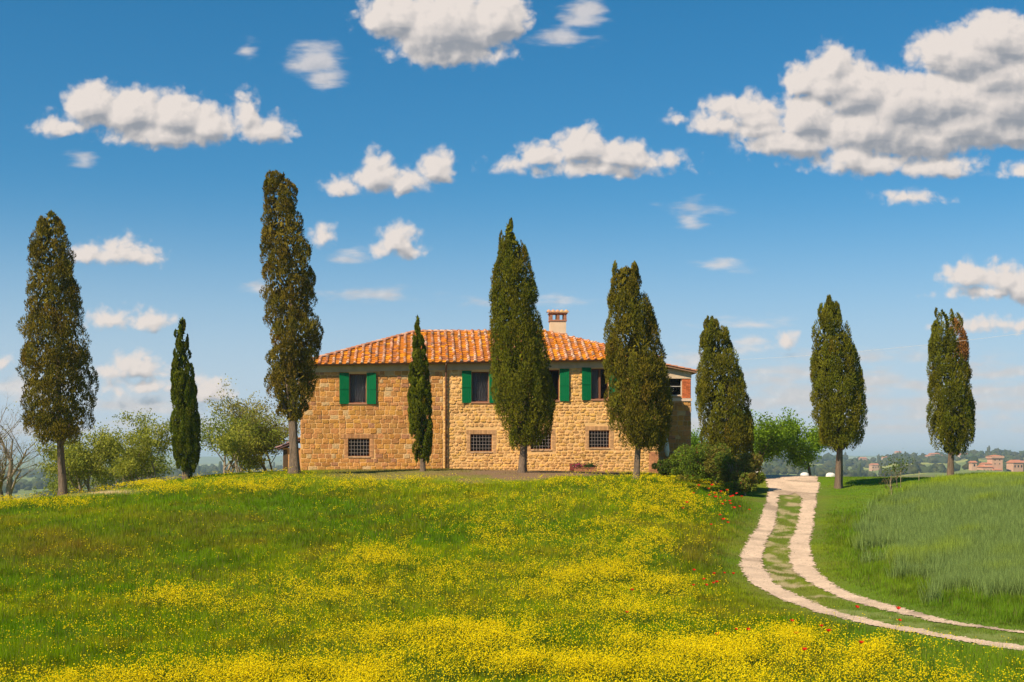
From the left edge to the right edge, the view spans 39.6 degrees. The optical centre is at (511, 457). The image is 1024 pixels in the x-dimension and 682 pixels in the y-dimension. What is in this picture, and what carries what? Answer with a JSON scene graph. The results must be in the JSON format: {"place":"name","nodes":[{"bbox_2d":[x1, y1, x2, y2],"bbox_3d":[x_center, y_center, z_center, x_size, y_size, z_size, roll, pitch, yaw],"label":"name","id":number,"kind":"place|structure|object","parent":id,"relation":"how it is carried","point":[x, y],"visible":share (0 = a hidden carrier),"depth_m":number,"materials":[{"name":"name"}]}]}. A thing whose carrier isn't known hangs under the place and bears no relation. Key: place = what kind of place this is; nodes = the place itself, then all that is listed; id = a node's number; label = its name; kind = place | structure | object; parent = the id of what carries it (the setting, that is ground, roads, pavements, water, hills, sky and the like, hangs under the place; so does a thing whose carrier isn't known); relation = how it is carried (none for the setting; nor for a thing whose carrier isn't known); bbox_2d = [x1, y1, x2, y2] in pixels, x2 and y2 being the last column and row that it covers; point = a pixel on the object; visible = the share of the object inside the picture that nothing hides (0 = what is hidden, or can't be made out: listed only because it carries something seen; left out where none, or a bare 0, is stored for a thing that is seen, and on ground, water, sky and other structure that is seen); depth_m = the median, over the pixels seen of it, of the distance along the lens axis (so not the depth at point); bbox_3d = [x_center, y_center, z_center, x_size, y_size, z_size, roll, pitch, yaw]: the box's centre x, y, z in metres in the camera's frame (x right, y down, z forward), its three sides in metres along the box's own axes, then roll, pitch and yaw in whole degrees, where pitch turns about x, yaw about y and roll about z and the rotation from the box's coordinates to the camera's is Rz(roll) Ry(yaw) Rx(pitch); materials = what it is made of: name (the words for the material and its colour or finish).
{"place":"outdoors","nodes":[
{"label":"outdoors","id":0,"kind":"place"},
{"bbox_2d":[0,454,1023,681],"bbox_3d":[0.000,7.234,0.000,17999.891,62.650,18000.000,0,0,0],"label":"ground","id":1,"kind":"structure","parent":0,"point":[784,503],"depth_m":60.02,"materials":[{"name":"plant"}]},
{"bbox_2d":[0,396,55,500],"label":"bare tree","id":2,"kind":"object","parent":1,"relation":"on","point":[11,472],"visible":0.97,"depth_m":75.12,"materials":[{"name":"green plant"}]},
{"bbox_2d":[16,209,99,495],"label":"cypress tree","id":3,"kind":"object","parent":1,"relation":"on","point":[59,427],"visible":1,"depth_m":70.36,"materials":[{"name":"green plant"}]},
{"bbox_2d":[26,432,123,492],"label":"sapling tree","id":4,"kind":"object","parent":1,"relation":"on","point":[76,459],"visible":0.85,"depth_m":79.89,"materials":[{"name":"green plant"}]},
{"bbox_2d":[24,465,126,497],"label":"sapling tree","id":5,"kind":"object","parent":1,"relation":"on","point":[54,486],"visible":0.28,"depth_m":83.12,"materials":[{"name":"green plant"}]},
{"bbox_2d":[76,408,172,484],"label":"sapling tree","id":6,"kind":"object","parent":1,"relation":"on","point":[136,456],"visible":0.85,"depth_m":81.29,"materials":[{"name":"green plant"}]},
{"bbox_2d":[86,444,176,487],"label":"sapling tree","id":7,"kind":"object","parent":1,"relation":"on","point":[159,466],"visible":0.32,"depth_m":85.96,"materials":[{"name":"green plant"}]},
{"bbox_2d":[168,317,201,479],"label":"cypress tree","id":8,"kind":"object","parent":1,"relation":"on","point":[185,424],"visible":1,"depth_m":71.64,"materials":[{"name":"green plant"}]},
{"bbox_2d":[207,419,270,472],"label":"sapling tree","id":9,"kind":"object","parent":1,"relation":"on","point":[239,444],"visible":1,"depth_m":80.52,"materials":[{"name":"green plant"}]},
{"bbox_2d":[204,374,286,471],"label":"sapling tree","id":10,"kind":"object","parent":1,"relation":"on","point":[231,407],"visible":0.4,"depth_m":83.71,"materials":[{"name":"green plant"}]},
{"bbox_2d":[199,408,299,472],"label":"sapling tree","id":11,"kind":"object","parent":1,"relation":"on","point":[254,428],"visible":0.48,"depth_m":82.64,"materials":[{"name":"green plant"}]},
{"bbox_2d":[203,402,300,471],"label":"sapling tree","id":12,"kind":"object","parent":1,"relation":"on","point":[273,439],"visible":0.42,"depth_m":82.92,"materials":[{"name":"green plant"}]},
{"bbox_2d":[275,437,300,470],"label":"garden shed","id":13,"kind":"structure","parent":1,"relation":"on","point":[284,447],"depth_m":80.02,"materials":[{"name":"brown wood"}]},
{"bbox_2d":[283,450,286,470],"bbox_3d":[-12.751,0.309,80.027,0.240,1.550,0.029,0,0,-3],"label":"door","id":14,"kind":"structure","parent":13,"relation":"in","point":[284,451],"depth_m":80.00,"materials":[{"name":"brown wood"}]},
{"bbox_2d":[259,169,323,473],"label":"cypress tree","id":15,"kind":"object","parent":1,"relation":"on","point":[291,348],"visible":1,"depth_m":68.54,"materials":[{"name":"green plant"}]},
{"bbox_2d":[407,314,433,470],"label":"cypress tree","id":16,"kind":"object","parent":1,"relation":"on","point":[419,398],"visible":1,"depth_m":70.25,"materials":[{"name":"green plant"}]},
{"bbox_2d":[300,309,697,472],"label":"farmhouse","id":17,"kind":"object","parent":1,"relation":"on","point":[355,415],"visible":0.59,"depth_m":79.79,"materials":[{"name":"stone"}]},
{"bbox_2d":[339,373,375,403],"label":"window","id":18,"kind":"structure","parent":17,"relation":"in","point":[352,387],"depth_m":79.36,"materials":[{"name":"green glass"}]},
{"bbox_2d":[348,439,369,455],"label":"window","id":19,"kind":"structure","parent":17,"relation":"in","point":[356,447],"depth_m":79.57,"materials":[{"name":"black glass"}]},
{"bbox_2d":[462,371,497,402],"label":"window","id":20,"kind":"structure","parent":17,"relation":"in","point":[481,381],"depth_m":79.96,"materials":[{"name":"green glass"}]},
{"bbox_2d":[471,434,491,450],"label":"window","id":21,"kind":"structure","parent":17,"relation":"in","point":[479,442],"depth_m":79.98,"materials":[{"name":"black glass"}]},
{"bbox_2d":[531,433,550,448],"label":"window","id":22,"kind":"structure","parent":17,"relation":"in","point":[548,446],"depth_m":80.18,"materials":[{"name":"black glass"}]},
{"bbox_2d":[537,369,568,401],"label":"window","id":23,"kind":"structure","parent":17,"relation":"in","point":[564,373],"depth_m":80.00,"materials":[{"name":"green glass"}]},
{"bbox_2d":[582,367,615,400],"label":"window","id":24,"kind":"structure","parent":17,"relation":"in","point":[594,386],"depth_m":80.29,"materials":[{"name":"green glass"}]},
{"bbox_2d":[589,430,608,447],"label":"window","id":25,"kind":"structure","parent":17,"relation":"in","point":[597,439],"depth_m":80.37,"materials":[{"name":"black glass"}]},
{"bbox_2d":[663,379,681,395],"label":"window","id":26,"kind":"structure","parent":17,"relation":"in","point":[676,384],"depth_m":83.80,"materials":[{"name":"white glass"}]},
{"bbox_2d":[0,467,1023,681],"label":"mustard flowers","id":27,"kind":"object","parent":1,"relation":"on","point":[705,650],"visible":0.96,"depth_m":28.25,"materials":[{"name":"yellow plant"}]},
{"bbox_2d":[0,446,1023,498],"bbox_3d":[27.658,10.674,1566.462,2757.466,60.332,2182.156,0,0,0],"label":"woods","id":28,"kind":"object","parent":1,"relation":"on","point":[857,465],"visible":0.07,"depth_m":1625.47,"materials":[{"name":"green plant"}]},
{"bbox_2d":[488,217,556,472],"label":"cypress tree","id":29,"kind":"object","parent":1,"relation":"on","point":[520,394],"visible":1,"depth_m":70.29,"materials":[{"name":"green plant"}]},
{"bbox_2d":[572,462,583,470],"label":"flower planter","id":30,"kind":"object","parent":1,"relation":"on","point":[577,467],"visible":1,"depth_m":79.67,"materials":[{"name":"ceramic"}]},
{"bbox_2d":[582,462,601,471],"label":"flower planter","id":31,"kind":"object","parent":1,"relation":"on","point":[589,466],"visible":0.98,"depth_m":79.71,"materials":[{"name":"ceramic"}]},
{"bbox_2d":[602,260,673,478],"bbox_3d":[5.797,-3.942,65.478,3.342,10.405,3.229,0,0,0],"label":"cypress tree","id":32,"kind":"object","parent":1,"relation":"on","point":[643,388],"visible":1,"depth_m":64.86,"materials":[{"name":"green plant"}]},
{"bbox_2d":[651,458,674,475],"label":"shrub","id":33,"kind":"object","parent":1,"relation":"on","point":[663,467],"visible":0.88,"depth_m":74.76,"materials":[{"name":"green plant"}]},
{"bbox_2d":[664,442,669,455],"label":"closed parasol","id":34,"kind":"object","parent":1,"relation":"on","point":[666,450],"visible":0.51,"depth_m":81.93,"materials":[{"name":"fabric"}]},
{"bbox_2d":[669,443,719,481],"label":"shrub","id":35,"kind":"object","parent":1,"relation":"on","point":[689,463],"visible":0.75,"depth_m":72.51,"materials":[{"name":"green plant"}]},
{"bbox_2d":[691,425,707,450],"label":"green tree","id":36,"kind":"object","parent":1,"relation":"on","point":[695,440],"visible":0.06,"depth_m":92.51,"materials":[{"name":"green plant"}]},
{"bbox_2d":[674,442,731,483],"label":"shrub","id":37,"kind":"object","parent":1,"relation":"on","point":[708,455],"visible":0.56,"depth_m":72.48,"materials":[{"name":"green plant"}]},
{"bbox_2d":[694,315,754,461],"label":"cypress tree","id":38,"kind":"object","parent":1,"relation":"on","point":[731,422],"visible":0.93,"depth_m":76.38,"materials":[{"name":"green plant"}]},
{"bbox_2d":[710,451,766,484],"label":"shrub","id":39,"kind":"object","parent":1,"relation":"on","point":[744,462],"visible":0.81,"depth_m":71.41,"materials":[{"name":"green plant"}]},
{"bbox_2d":[729,471,757,494],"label":"shrub","id":40,"kind":"object","parent":1,"relation":"on","point":[746,482],"visible":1,"depth_m":68.67,"materials":[{"name":"green plant"}]},
{"bbox_2d":[742,407,799,471],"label":"green tree","id":41,"kind":"object","parent":1,"relation":"on","point":[769,441],"visible":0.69,"depth_m":89.37,"materials":[{"name":"green plant"}]},
{"bbox_2d":[764,413,829,475],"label":"green tree","id":42,"kind":"object","parent":1,"relation":"on","point":[811,447],"visible":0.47,"depth_m":90.97,"materials":[{"name":"green plant"}]},
{"bbox_2d":[826,473,834,476],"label":"white stone","id":43,"kind":"object","parent":1,"relation":"on","point":[830,474],"visible":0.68,"depth_m":83.86,"materials":[{"name":"white stone"}]},
{"bbox_2d":[809,294,867,488],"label":"cypress tree","id":44,"kind":"object","parent":1,"relation":"on","point":[827,367],"visible":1,"depth_m":73.33,"materials":[{"name":"green plant"}]},
{"bbox_2d":[869,463,878,470],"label":"hill house","id":45,"kind":"structure","parent":1,"relation":"on","point":[875,466],"depth_m":1696.26,"materials":[{"name":"paint"}]},
{"bbox_2d":[879,467,902,492],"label":"young sapling","id":46,"kind":"object","parent":1,"relation":"on","point":[889,481],"visible":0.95,"depth_m":69.80,"materials":[{"name":"green plant"}]},
{"bbox_2d":[872,453,917,487],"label":"young sapling","id":47,"kind":"object","parent":1,"relation":"on","point":[894,468],"visible":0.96,"depth_m":73.06,"materials":[{"name":"green plant"}]},
{"bbox_2d":[841,471,1023,603],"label":"wheat crop","id":48,"kind":"object","parent":1,"relation":"on","point":[965,529],"visible":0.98,"depth_m":51.12,"materials":[{"name":"green plant"}]},
{"bbox_2d":[926,307,976,476],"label":"cypress tree","id":49,"kind":"object","parent":1,"relation":"on","point":[948,423],"visible":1,"depth_m":77.42,"materials":[{"name":"green plant"}]},
{"bbox_2d":[968,461,977,469],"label":"farm cottage","id":50,"kind":"structure","parent":1,"relation":"on","point":[972,465],"depth_m":947.66,"materials":[{"name":"paint"}]},
{"bbox_2d":[977,455,1003,470],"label":"tower house","id":51,"kind":"structure","parent":1,"relation":"on","point":[994,463],"depth_m":955.93,"materials":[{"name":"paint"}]},
{"bbox_2d":[1006,460,1023,471],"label":"farm cottage","id":52,"kind":"structure","parent":1,"relation":"on","point":[1014,465],"depth_m":961.73,"materials":[{"name":"paint"}]},
{"bbox_2d":[0,0,1023,456],"label":"sky","id":53,"kind":"structure","parent":0,"point":[756,162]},
{"bbox_2d":[739,333,1021,359],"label":"overhead cable","id":54,"kind":"object","parent":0,"point":[880,349],"visible":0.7,"depth_m":81.56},
{"bbox_2d":[738,474,1023,650],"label":"path","id":55,"kind":"structure","parent":0,"point":[767,521],"depth_m":50.37,"materials":[{"name":"beige gravel"}]}
]}

